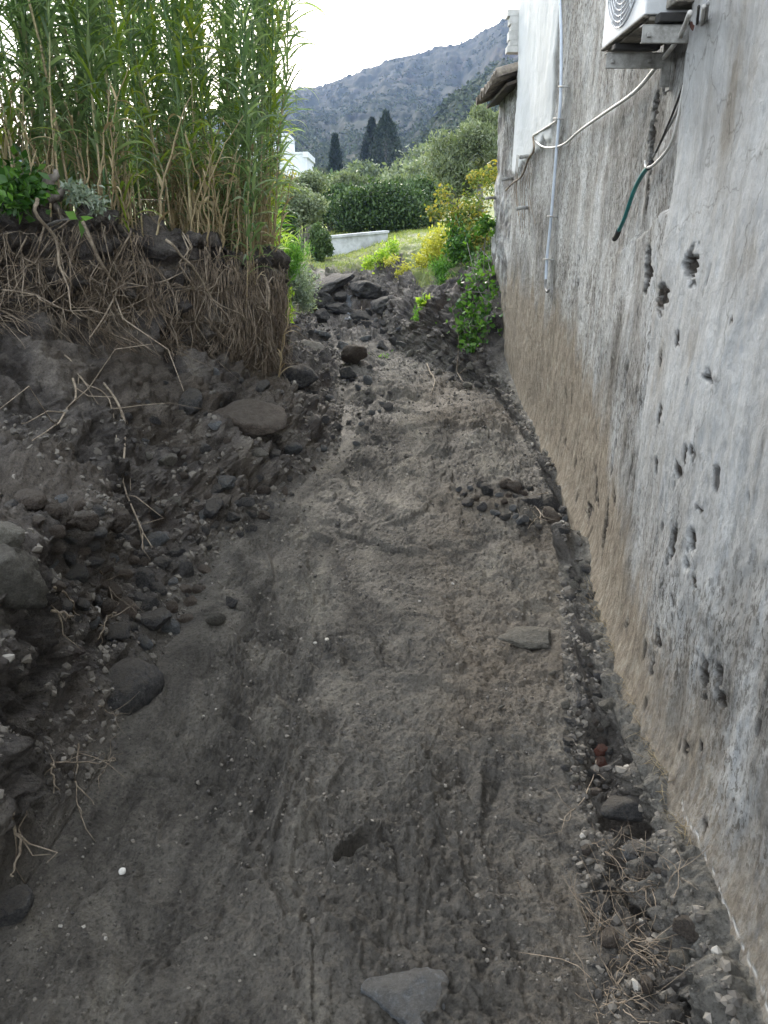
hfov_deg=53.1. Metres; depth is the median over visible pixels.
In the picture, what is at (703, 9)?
cable
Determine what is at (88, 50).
reed cane
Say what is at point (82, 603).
cobble
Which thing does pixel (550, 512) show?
stone
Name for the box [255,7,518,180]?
hillside scrub
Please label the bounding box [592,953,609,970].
rubble stone
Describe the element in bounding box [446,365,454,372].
stone
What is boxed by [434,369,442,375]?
stone
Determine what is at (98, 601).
cobble
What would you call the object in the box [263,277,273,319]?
root
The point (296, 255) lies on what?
green fern
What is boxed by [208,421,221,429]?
stone
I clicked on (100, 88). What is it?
reed cane
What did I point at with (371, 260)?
lime plant
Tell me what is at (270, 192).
reed cane
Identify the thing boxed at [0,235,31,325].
hanging root
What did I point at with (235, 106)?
reed cane
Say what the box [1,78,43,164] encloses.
reed cane
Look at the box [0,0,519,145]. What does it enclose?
sky
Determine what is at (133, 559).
cobble
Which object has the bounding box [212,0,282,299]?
reed cane
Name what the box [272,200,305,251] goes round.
shrub
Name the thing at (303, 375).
boulder
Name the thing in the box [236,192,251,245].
reed cane
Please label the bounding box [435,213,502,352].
ivy
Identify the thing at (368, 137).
cypress tree
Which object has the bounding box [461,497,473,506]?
stone
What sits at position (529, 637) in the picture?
boulder
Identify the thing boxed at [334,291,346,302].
stone
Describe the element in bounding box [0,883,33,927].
boulder
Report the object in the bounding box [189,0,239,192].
reed cane
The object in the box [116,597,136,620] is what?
cobble
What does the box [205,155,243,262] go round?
reed cane
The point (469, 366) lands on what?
stone
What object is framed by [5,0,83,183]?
reed cane
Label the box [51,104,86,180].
reed cane
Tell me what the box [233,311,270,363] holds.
hanging root
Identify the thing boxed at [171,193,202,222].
reed cane
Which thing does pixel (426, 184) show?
hedge bush
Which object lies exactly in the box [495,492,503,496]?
stone
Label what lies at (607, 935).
rubble stone
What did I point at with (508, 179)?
pipe stub
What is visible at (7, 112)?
reed cane
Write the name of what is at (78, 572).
cobble
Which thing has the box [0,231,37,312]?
hanging root
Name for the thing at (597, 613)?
rubble stone
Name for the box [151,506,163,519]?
stone
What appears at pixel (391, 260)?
lime plant
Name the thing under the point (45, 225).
root
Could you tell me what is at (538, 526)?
stone
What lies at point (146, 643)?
cobble
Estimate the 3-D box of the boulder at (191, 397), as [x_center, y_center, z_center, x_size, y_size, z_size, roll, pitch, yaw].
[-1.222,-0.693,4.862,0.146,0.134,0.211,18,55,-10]
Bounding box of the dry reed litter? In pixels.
[0,66,275,247]
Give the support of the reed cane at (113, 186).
on the ground at (304, 977)
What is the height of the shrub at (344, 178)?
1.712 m
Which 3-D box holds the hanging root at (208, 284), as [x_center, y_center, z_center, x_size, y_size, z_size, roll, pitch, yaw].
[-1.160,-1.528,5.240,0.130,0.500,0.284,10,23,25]
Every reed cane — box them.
[0,0,43,128]
[0,0,69,171]
[0,0,70,173]
[0,0,73,162]
[0,0,80,187]
[0,0,109,193]
[0,8,37,162]
[0,12,54,167]
[0,13,69,166]
[0,53,63,156]
[0,103,43,170]
[0,110,16,167]
[1,0,98,210]
[1,69,21,164]
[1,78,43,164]
[2,4,84,182]
[3,3,63,161]
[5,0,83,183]
[6,86,55,172]
[11,0,110,210]
[12,0,68,144]
[12,6,95,166]
[13,0,94,208]
[15,120,80,209]
[16,105,58,198]
[20,0,108,182]
[21,148,110,210]
[24,109,64,192]
[36,0,101,183]
[36,3,133,202]
[37,133,57,184]
[39,1,90,188]
[40,132,72,216]
[42,0,125,206]
[42,156,102,210]
[43,104,70,173]
[47,0,129,186]
[48,122,109,201]
[50,0,158,281]
[50,1,149,151]
[51,0,138,198]
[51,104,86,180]
[54,0,134,193]
[54,0,137,204]
[56,0,131,208]
[56,0,142,200]
[57,137,144,200]
[62,0,133,180]
[67,2,157,223]
[70,0,165,236]
[71,5,161,215]
[79,0,163,210]
[81,5,132,210]
[82,0,161,229]
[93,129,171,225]
[96,0,192,212]
[97,82,134,199]
[104,0,166,236]
[104,0,186,231]
[106,0,168,178]
[107,153,143,223]
[108,0,194,230]
[108,132,120,209]
[109,64,135,209]
[112,163,146,228]
[116,0,182,198]
[116,1,197,154]
[116,139,137,223]
[120,136,147,239]
[121,0,191,209]
[123,0,221,225]
[127,0,227,230]
[134,0,210,232]
[136,0,189,196]
[136,13,187,152]
[137,0,215,199]
[142,0,198,143]
[142,140,205,224]
[143,0,229,212]
[145,0,228,212]
[146,11,216,162]
[147,2,202,203]
[148,0,227,224]
[150,0,217,232]
[151,117,204,232]
[152,0,227,231]
[154,96,190,234]
[156,6,218,210]
[158,0,240,231]
[158,147,203,229]
[160,134,205,231]
[160,148,195,232]
[162,1,230,192]
[164,0,224,145]
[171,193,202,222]
[177,0,263,237]
[178,1,210,166]
[178,149,216,227]
[180,0,229,168]
[182,131,214,246]
[183,0,244,233]
[185,0,239,228]
[185,0,244,231]
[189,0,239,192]
[190,17,218,178]
[190,140,219,230]
[192,139,219,235]
[194,0,255,190]
[195,0,273,250]
[196,155,238,230]
[197,116,242,232]
[197,142,221,231]
[198,0,239,234]
[198,145,254,254]
[199,0,255,189]
[202,0,248,181]
[203,4,256,175]
[204,0,267,251]
[205,1,260,192]
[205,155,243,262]
[206,0,251,187]
[206,0,287,321]
[208,5,232,166]
[209,158,226,231]
[210,181,256,235]
[211,173,225,251]
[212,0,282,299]
[213,0,298,215]
[214,1,300,236]
[215,0,266,191]
[218,0,283,212]
[218,144,254,235]
[218,161,240,258]
[220,0,282,240]
[220,0,313,229]
[223,162,246,254]
[224,197,239,247]
[225,0,311,257]
[226,0,303,250]
[226,0,325,247]
[226,7,289,205]
[227,0,292,302]
[229,156,301,257]
[232,2,284,245]
[233,0,291,201]
[235,0,300,246]
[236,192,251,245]
[237,11,288,199]
[237,16,308,231]
[238,181,269,254]
[239,0,329,246]
[242,181,274,255]
[243,220,264,305]
[244,0,306,246]
[247,3,304,200]
[249,13,302,198]
[254,148,274,245]
[255,1,301,222]
[256,0,312,221]
[256,0,322,249]
[256,172,271,241]
[263,204,277,244]
[268,161,290,251]
[270,214,290,245]
[274,166,297,251]
[276,219,288,246]
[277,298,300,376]
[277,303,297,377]
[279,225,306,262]
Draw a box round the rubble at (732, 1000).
[0,268,742,1023]
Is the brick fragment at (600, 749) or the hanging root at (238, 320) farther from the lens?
the hanging root at (238, 320)
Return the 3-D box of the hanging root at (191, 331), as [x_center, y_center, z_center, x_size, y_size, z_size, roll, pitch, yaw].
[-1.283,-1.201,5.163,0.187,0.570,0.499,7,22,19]
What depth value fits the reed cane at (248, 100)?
6.04 m
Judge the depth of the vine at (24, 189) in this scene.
3.99 m
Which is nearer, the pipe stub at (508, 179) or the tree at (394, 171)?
the pipe stub at (508, 179)
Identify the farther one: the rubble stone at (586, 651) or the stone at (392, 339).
the stone at (392, 339)
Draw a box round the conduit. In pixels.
[533,10,692,148]
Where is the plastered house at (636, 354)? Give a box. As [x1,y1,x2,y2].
[476,0,767,1023]
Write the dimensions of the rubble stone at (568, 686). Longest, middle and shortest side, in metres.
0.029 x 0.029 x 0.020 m
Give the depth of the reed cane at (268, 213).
6.15 m
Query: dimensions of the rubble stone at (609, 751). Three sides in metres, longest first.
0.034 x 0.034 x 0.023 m
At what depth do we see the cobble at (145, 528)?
3.65 m
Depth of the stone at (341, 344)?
9.66 m
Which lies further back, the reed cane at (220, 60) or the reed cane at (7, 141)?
the reed cane at (220, 60)
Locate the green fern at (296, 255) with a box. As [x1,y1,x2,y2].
[280,236,313,282]
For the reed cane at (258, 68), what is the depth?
5.61 m
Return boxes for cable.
[644,4,705,168]
[652,1,709,158]
[655,5,699,152]
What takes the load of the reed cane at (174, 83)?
on the ground at (304, 977)
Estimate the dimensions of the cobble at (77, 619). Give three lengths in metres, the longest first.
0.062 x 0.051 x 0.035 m
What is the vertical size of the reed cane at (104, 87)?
2.547 m
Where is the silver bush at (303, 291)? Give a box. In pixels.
[286,261,323,313]
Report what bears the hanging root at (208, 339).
hanging from the rootlets
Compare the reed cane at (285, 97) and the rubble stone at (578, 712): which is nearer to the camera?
the rubble stone at (578, 712)
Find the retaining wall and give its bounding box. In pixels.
[326,230,388,257]
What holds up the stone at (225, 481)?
on the ground at (304, 977)
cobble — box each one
[4,499,18,506]
[13,488,46,510]
[32,515,44,527]
[42,504,62,519]
[49,524,65,538]
[49,541,66,554]
[52,580,65,591]
[54,494,67,502]
[62,598,72,613]
[63,536,77,544]
[63,551,75,565]
[65,519,75,529]
[65,562,88,583]
[72,611,82,622]
[73,498,85,510]
[73,513,99,531]
[75,596,89,611]
[86,556,103,567]
[89,616,100,629]
[93,504,104,516]
[93,594,102,606]
[94,527,107,537]
[100,565,113,574]
[100,577,109,588]
[101,598,116,614]
[105,621,130,640]
[107,582,122,601]
[109,553,118,562]
[110,506,132,533]
[113,532,129,539]
[116,569,132,579]
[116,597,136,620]
[128,554,139,564]
[130,539,140,549]
[130,621,137,631]
[133,591,144,601]
[134,567,154,589]
[137,524,149,532]
[137,635,153,649]
[138,556,150,566]
[140,531,169,546]
[141,608,171,630]
[142,596,158,610]
[150,582,166,594]
[152,555,171,569]
[161,618,180,633]
[164,600,178,612]
[168,547,185,556]
[168,577,177,584]
[176,613,192,622]
[178,559,193,577]
[179,584,191,593]
[183,595,196,606]
[192,585,205,593]
[197,564,210,573]
[205,611,225,624]
[226,596,237,607]
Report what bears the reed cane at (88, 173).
on the ground at (304, 977)
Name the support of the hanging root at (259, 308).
hanging from the ground at (304, 977)
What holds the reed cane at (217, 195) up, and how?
on the ground at (304, 977)
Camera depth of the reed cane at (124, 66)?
5.26 m
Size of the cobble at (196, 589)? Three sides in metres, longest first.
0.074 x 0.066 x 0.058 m
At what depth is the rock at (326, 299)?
11.41 m
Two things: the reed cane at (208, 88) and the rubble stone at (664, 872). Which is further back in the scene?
the reed cane at (208, 88)
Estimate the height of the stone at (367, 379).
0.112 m
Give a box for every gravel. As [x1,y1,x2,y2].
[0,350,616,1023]
[574,576,699,844]
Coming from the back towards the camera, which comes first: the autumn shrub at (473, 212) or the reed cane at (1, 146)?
the autumn shrub at (473, 212)
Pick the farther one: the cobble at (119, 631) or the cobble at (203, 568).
the cobble at (203, 568)
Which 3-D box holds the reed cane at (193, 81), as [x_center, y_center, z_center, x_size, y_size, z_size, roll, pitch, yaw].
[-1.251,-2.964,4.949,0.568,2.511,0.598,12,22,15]
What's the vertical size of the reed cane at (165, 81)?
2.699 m
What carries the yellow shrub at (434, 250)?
on the ground at (304, 977)
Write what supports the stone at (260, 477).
on the ground at (304, 977)
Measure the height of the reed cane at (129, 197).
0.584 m
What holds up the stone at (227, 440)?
on the ground at (304, 977)
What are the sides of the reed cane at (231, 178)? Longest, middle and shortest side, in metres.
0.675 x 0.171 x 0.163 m
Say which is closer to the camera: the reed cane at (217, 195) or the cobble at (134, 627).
the cobble at (134, 627)
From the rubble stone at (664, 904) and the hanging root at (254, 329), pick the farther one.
the hanging root at (254, 329)
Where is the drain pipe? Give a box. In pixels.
[543,0,568,292]
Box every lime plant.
[359,235,403,273]
[382,251,413,279]
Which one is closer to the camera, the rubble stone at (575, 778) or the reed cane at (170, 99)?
the rubble stone at (575, 778)
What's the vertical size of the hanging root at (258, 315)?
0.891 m
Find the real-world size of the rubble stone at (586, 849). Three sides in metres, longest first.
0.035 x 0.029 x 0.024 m
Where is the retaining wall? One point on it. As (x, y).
(344, 243)
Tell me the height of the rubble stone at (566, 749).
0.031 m
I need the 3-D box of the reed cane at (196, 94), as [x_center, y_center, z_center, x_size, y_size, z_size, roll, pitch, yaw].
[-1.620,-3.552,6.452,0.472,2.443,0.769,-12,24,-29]
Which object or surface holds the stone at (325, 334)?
on the ground at (304, 977)
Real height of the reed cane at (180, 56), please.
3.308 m
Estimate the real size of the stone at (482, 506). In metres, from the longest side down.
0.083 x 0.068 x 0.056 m
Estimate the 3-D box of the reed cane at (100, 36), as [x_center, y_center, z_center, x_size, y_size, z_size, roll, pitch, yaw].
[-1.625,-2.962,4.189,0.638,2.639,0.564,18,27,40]
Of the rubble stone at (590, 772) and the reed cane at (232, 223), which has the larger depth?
the reed cane at (232, 223)
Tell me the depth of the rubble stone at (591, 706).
2.67 m
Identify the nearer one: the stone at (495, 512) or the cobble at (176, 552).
the cobble at (176, 552)
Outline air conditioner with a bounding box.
[601,0,694,91]
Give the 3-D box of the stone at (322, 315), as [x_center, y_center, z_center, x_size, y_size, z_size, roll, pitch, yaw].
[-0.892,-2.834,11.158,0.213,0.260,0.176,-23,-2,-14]
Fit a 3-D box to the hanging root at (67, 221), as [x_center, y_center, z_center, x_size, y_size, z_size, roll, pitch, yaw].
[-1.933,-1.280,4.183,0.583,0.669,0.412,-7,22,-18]
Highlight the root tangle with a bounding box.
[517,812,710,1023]
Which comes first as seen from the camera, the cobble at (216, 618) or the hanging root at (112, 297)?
the cobble at (216, 618)
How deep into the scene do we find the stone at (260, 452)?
4.72 m
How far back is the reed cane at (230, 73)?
6.30 m
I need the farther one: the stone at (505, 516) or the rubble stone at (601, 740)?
the stone at (505, 516)
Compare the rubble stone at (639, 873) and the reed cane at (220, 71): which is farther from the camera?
the reed cane at (220, 71)
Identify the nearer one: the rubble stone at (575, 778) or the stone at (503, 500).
the rubble stone at (575, 778)
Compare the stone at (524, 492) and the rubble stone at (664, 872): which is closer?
the rubble stone at (664, 872)
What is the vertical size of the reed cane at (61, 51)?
2.174 m
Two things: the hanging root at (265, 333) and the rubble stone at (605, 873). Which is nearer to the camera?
the rubble stone at (605, 873)
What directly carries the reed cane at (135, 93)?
on the ground at (304, 977)
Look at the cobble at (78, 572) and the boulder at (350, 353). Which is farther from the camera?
the boulder at (350, 353)
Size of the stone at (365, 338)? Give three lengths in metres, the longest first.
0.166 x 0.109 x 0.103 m
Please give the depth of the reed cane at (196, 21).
5.25 m
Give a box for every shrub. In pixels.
[58,176,116,220]
[272,171,299,198]
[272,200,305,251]
[277,180,330,251]
[292,166,332,241]
[308,221,334,261]
[327,170,371,187]
[376,173,436,187]
[411,219,450,267]
[420,159,497,262]
[440,213,475,269]
[465,166,490,217]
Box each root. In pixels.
[0,212,87,303]
[0,230,48,299]
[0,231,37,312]
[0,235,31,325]
[0,268,39,348]
[0,276,35,316]
[0,307,95,355]
[0,344,149,440]
[1,268,145,325]
[10,803,57,883]
[13,239,68,337]
[20,256,220,368]
[26,258,167,362]
[33,198,80,319]
[33,257,76,336]
[33,261,130,331]
[39,208,65,314]
[44,227,131,321]
[44,753,59,792]
[47,235,176,347]
[50,605,81,649]
[53,586,79,615]
[55,224,86,293]
[58,252,143,345]
[64,355,222,437]
[76,265,141,357]
[81,221,183,390]
[84,233,117,342]
[85,222,125,317]
[87,281,165,337]
[97,604,142,644]
[98,262,155,331]
[100,570,135,614]
[103,382,162,556]
[107,279,158,354]
[115,284,219,367]
[119,265,189,354]
[120,181,165,227]
[121,209,165,230]
[126,248,219,330]
[137,234,203,342]
[160,247,209,318]
[163,232,209,372]
[165,238,245,333]
[174,294,204,354]
[179,265,239,361]
[183,235,211,318]
[197,294,224,351]
[198,286,249,367]
[199,250,225,322]
[200,300,237,378]
[203,247,222,356]
[208,291,233,364]
[214,271,258,369]
[215,270,251,361]
[220,255,244,312]
[223,265,276,375]
[230,302,243,358]
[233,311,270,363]
[240,259,276,354]
[240,287,275,360]
[244,306,297,368]
[244,321,286,369]
[245,260,276,368]
[248,293,282,377]
[250,302,276,368]
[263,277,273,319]
[281,279,289,370]
[426,363,436,393]
[450,301,477,381]
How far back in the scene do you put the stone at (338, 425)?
6.13 m
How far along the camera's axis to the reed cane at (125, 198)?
4.65 m
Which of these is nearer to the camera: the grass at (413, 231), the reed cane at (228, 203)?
the reed cane at (228, 203)
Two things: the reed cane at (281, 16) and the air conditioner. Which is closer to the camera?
the air conditioner
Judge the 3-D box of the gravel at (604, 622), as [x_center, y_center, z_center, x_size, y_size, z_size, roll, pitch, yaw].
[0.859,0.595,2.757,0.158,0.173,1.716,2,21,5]
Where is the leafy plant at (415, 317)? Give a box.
[411,303,422,321]
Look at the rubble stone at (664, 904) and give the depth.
1.88 m
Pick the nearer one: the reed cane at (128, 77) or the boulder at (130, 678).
the boulder at (130, 678)
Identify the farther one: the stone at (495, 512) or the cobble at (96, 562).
the stone at (495, 512)
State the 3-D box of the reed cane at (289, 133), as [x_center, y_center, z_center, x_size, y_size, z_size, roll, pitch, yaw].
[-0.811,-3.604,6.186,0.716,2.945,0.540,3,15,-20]
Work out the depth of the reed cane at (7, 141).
4.06 m
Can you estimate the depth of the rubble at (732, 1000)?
2.64 m
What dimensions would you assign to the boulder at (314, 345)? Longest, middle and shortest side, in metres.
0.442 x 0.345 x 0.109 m
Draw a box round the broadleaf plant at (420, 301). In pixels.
[415,292,432,310]
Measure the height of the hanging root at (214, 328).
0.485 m
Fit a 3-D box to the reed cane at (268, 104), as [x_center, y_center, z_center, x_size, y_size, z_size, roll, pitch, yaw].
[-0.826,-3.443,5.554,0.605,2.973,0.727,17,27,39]
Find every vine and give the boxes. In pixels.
[0,142,60,224]
[42,211,92,237]
[505,136,535,236]
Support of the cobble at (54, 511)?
on the ground at (304, 977)
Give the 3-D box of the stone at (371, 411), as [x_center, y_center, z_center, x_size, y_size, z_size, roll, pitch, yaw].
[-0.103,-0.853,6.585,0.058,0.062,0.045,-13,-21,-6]
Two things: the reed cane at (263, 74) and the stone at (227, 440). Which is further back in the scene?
the reed cane at (263, 74)
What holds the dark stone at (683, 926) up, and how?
on the ground at (304, 977)
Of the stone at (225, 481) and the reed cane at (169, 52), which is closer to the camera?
the stone at (225, 481)
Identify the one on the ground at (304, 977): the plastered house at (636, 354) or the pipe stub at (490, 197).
the plastered house at (636, 354)
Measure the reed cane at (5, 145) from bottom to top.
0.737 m
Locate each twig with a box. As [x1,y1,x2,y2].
[50,732,122,765]
[66,743,124,841]
[97,743,116,790]
[98,691,139,732]
[529,505,557,520]
[542,760,605,835]
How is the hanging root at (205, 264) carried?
hanging from the rootlets
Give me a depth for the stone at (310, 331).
10.25 m
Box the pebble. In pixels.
[118,867,125,874]
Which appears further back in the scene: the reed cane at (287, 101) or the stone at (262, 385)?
the reed cane at (287, 101)
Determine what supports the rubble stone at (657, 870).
on the ground at (304, 977)
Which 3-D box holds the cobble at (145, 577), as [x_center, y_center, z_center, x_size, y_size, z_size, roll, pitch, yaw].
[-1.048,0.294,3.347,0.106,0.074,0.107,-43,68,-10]
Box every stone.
[119,412,132,420]
[146,453,152,459]
[149,415,160,424]
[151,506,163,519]
[157,453,177,465]
[167,495,181,505]
[172,448,179,453]
[179,472,188,478]
[195,536,200,544]
[199,509,205,519]
[200,443,211,453]
[201,525,209,535]
[203,492,211,499]
[203,496,222,518]
[205,544,212,549]
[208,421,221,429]
[211,484,222,493]
[213,367,219,375]
[216,475,236,489]
[223,437,230,443]
[226,511,239,521]
[236,531,243,537]
[238,497,254,506]
[245,523,256,531]
[246,509,256,517]
[252,448,268,459]
[255,379,269,392]
[255,474,263,481]
[256,485,270,494]
[257,510,269,519]
[266,501,273,508]
[269,449,280,458]
[280,486,287,494]
[285,442,302,454]
[307,329,313,334]
[307,389,317,394]
[314,308,329,322]
[314,329,321,333]
[319,331,330,338]
[321,444,326,450]
[322,415,329,424]
[325,394,332,400]
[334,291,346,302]
[334,420,342,430]
[336,341,347,348]
[339,366,356,378]
[349,277,359,282]
[352,441,359,445]
[357,321,371,327]
[360,335,370,341]
[363,374,372,384]
[363,398,373,404]
[365,308,371,314]
[369,409,374,414]
[376,340,387,350]
[380,320,385,325]
[380,327,386,333]
[383,402,393,410]
[388,336,396,344]
[396,341,405,346]
[406,350,413,356]
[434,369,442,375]
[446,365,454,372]
[455,486,461,491]
[459,491,467,496]
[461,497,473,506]
[463,382,471,387]
[466,361,473,369]
[472,494,478,500]
[474,381,482,388]
[476,480,482,486]
[477,501,486,511]
[480,482,492,496]
[490,509,500,515]
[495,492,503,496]
[499,477,510,488]
[499,513,510,520]
[500,497,507,504]
[505,491,511,497]
[507,480,521,493]
[509,504,517,511]
[515,514,528,524]
[516,479,524,488]
[520,490,527,495]
[525,485,532,490]
[527,494,542,508]
[535,523,541,529]
[542,496,559,511]
[542,506,560,523]
[558,527,569,533]
[560,763,569,770]
[561,699,569,708]
[563,589,575,600]
[563,736,572,745]
[563,746,570,752]
[565,683,572,689]
[571,581,578,588]
[571,774,579,781]
[575,710,581,716]
[576,697,581,708]
[576,756,583,763]
[580,583,586,588]
[581,564,590,573]
[581,647,590,655]
[581,844,590,855]
[585,590,595,599]
[586,912,594,921]
[587,769,600,778]
[588,704,595,711]
[591,787,602,795]
[591,893,612,912]
[592,633,602,639]
[592,719,598,726]
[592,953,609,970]
[593,669,600,680]
[593,691,600,697]
[594,609,600,617]
[596,736,607,745]
[597,881,615,893]
[598,698,612,710]
[599,927,618,947]
[600,719,609,726]
[601,871,608,876]
[605,746,612,754]
[612,895,627,906]
[620,843,636,860]
[628,955,639,964]
[635,870,644,880]
[640,974,652,993]
[644,851,657,866]
[654,867,660,873]
[658,932,667,942]
[660,900,667,908]
[661,868,667,877]
[667,948,690,968]
[672,915,698,941]
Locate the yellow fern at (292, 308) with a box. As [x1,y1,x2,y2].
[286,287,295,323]
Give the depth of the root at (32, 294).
4.16 m
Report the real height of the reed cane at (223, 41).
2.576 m
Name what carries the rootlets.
hanging from the ground at (304, 977)
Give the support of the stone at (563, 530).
on the ground at (304, 977)
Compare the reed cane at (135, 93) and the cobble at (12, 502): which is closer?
the cobble at (12, 502)
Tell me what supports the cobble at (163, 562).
on the ground at (304, 977)
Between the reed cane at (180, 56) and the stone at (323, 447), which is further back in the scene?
the stone at (323, 447)
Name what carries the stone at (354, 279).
on the ground at (304, 977)
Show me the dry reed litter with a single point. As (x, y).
(176, 216)
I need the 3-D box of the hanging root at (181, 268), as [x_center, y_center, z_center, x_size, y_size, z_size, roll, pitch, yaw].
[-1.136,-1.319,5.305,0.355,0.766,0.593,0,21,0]
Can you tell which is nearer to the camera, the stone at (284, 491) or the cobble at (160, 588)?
the cobble at (160, 588)
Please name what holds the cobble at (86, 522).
on the ground at (304, 977)
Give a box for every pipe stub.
[485,196,495,199]
[501,177,513,180]
[516,206,528,210]
[519,154,531,158]
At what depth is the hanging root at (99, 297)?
4.54 m
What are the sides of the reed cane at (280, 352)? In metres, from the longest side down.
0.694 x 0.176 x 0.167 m
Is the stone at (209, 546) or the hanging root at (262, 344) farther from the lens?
the hanging root at (262, 344)
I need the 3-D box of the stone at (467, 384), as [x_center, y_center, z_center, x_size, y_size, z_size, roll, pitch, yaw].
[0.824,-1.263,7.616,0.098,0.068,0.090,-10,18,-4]
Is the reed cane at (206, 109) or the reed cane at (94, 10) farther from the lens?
the reed cane at (206, 109)
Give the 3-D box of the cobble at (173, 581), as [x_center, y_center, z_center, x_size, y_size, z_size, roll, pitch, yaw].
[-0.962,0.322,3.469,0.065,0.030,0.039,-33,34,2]
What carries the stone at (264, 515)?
on the ground at (304, 977)
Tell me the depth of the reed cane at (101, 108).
4.38 m
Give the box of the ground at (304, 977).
[0,183,764,1023]
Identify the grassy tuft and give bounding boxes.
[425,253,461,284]
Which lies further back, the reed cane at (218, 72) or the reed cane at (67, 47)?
the reed cane at (218, 72)
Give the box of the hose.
[612,160,653,240]
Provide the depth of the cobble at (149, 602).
3.21 m
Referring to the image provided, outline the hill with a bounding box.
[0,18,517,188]
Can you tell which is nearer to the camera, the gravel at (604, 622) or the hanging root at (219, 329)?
the gravel at (604, 622)
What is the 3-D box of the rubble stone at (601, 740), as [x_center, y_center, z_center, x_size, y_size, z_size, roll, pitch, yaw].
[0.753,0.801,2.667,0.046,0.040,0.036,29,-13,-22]
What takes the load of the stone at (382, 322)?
on the ground at (304, 977)
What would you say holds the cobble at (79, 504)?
on the ground at (304, 977)
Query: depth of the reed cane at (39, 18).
4.41 m
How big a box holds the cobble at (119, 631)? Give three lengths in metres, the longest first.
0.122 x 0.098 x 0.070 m
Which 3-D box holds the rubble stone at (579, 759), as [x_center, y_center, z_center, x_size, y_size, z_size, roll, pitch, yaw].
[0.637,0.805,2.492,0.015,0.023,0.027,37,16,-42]
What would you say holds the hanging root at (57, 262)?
hanging from the ground at (304, 977)
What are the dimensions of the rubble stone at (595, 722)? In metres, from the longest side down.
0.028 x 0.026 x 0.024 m
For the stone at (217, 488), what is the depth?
4.25 m
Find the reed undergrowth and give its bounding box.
[0,0,287,248]
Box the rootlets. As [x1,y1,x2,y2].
[0,208,292,376]
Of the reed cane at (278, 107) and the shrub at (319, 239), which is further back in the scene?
the shrub at (319, 239)
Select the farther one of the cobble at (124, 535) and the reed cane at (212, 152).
the reed cane at (212, 152)
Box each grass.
[231,202,299,314]
[297,219,492,287]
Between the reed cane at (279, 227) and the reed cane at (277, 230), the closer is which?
the reed cane at (277, 230)
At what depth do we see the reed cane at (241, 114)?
5.69 m
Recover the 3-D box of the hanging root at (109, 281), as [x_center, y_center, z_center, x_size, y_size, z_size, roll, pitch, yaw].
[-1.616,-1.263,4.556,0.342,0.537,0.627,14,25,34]
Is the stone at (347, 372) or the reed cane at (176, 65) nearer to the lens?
the reed cane at (176, 65)
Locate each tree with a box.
[324,168,338,187]
[327,132,343,171]
[342,159,383,185]
[358,116,381,167]
[367,109,405,170]
[377,157,416,181]
[395,142,434,168]
[400,152,443,176]
[415,103,498,225]
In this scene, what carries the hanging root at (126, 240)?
hanging from the ground at (304, 977)
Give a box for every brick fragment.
[592,756,607,766]
[594,744,607,756]
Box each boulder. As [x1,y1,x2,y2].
[0,521,24,546]
[0,543,48,608]
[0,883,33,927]
[107,658,164,714]
[178,387,202,414]
[212,398,286,437]
[281,364,317,389]
[301,339,330,352]
[341,344,367,362]
[360,967,450,1023]
[497,626,550,648]
[600,795,643,821]
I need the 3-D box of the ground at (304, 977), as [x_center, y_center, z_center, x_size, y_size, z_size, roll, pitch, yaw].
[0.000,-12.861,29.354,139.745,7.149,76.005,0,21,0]
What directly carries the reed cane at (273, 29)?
on the ground at (304, 977)
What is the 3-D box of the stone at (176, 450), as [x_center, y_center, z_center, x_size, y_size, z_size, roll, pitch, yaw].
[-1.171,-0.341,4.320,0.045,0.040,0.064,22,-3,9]
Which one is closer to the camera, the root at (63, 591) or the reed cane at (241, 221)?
the root at (63, 591)
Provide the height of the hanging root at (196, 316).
0.517 m
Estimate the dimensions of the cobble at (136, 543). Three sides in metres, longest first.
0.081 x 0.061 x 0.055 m
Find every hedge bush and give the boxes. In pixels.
[318,182,352,231]
[322,175,440,233]
[409,169,446,227]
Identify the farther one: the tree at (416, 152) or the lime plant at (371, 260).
the tree at (416, 152)
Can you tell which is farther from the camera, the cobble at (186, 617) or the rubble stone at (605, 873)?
the cobble at (186, 617)
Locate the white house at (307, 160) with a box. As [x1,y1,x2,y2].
[230,133,314,192]
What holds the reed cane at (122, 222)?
on the ground at (304, 977)
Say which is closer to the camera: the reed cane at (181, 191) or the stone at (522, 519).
the stone at (522, 519)
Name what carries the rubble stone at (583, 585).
on the ground at (304, 977)
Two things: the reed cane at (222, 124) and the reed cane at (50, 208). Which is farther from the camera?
the reed cane at (222, 124)
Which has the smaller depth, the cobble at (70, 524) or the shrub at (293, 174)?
the cobble at (70, 524)
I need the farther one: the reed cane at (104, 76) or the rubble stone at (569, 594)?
the reed cane at (104, 76)
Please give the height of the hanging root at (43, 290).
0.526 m
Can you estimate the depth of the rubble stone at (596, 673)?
2.84 m

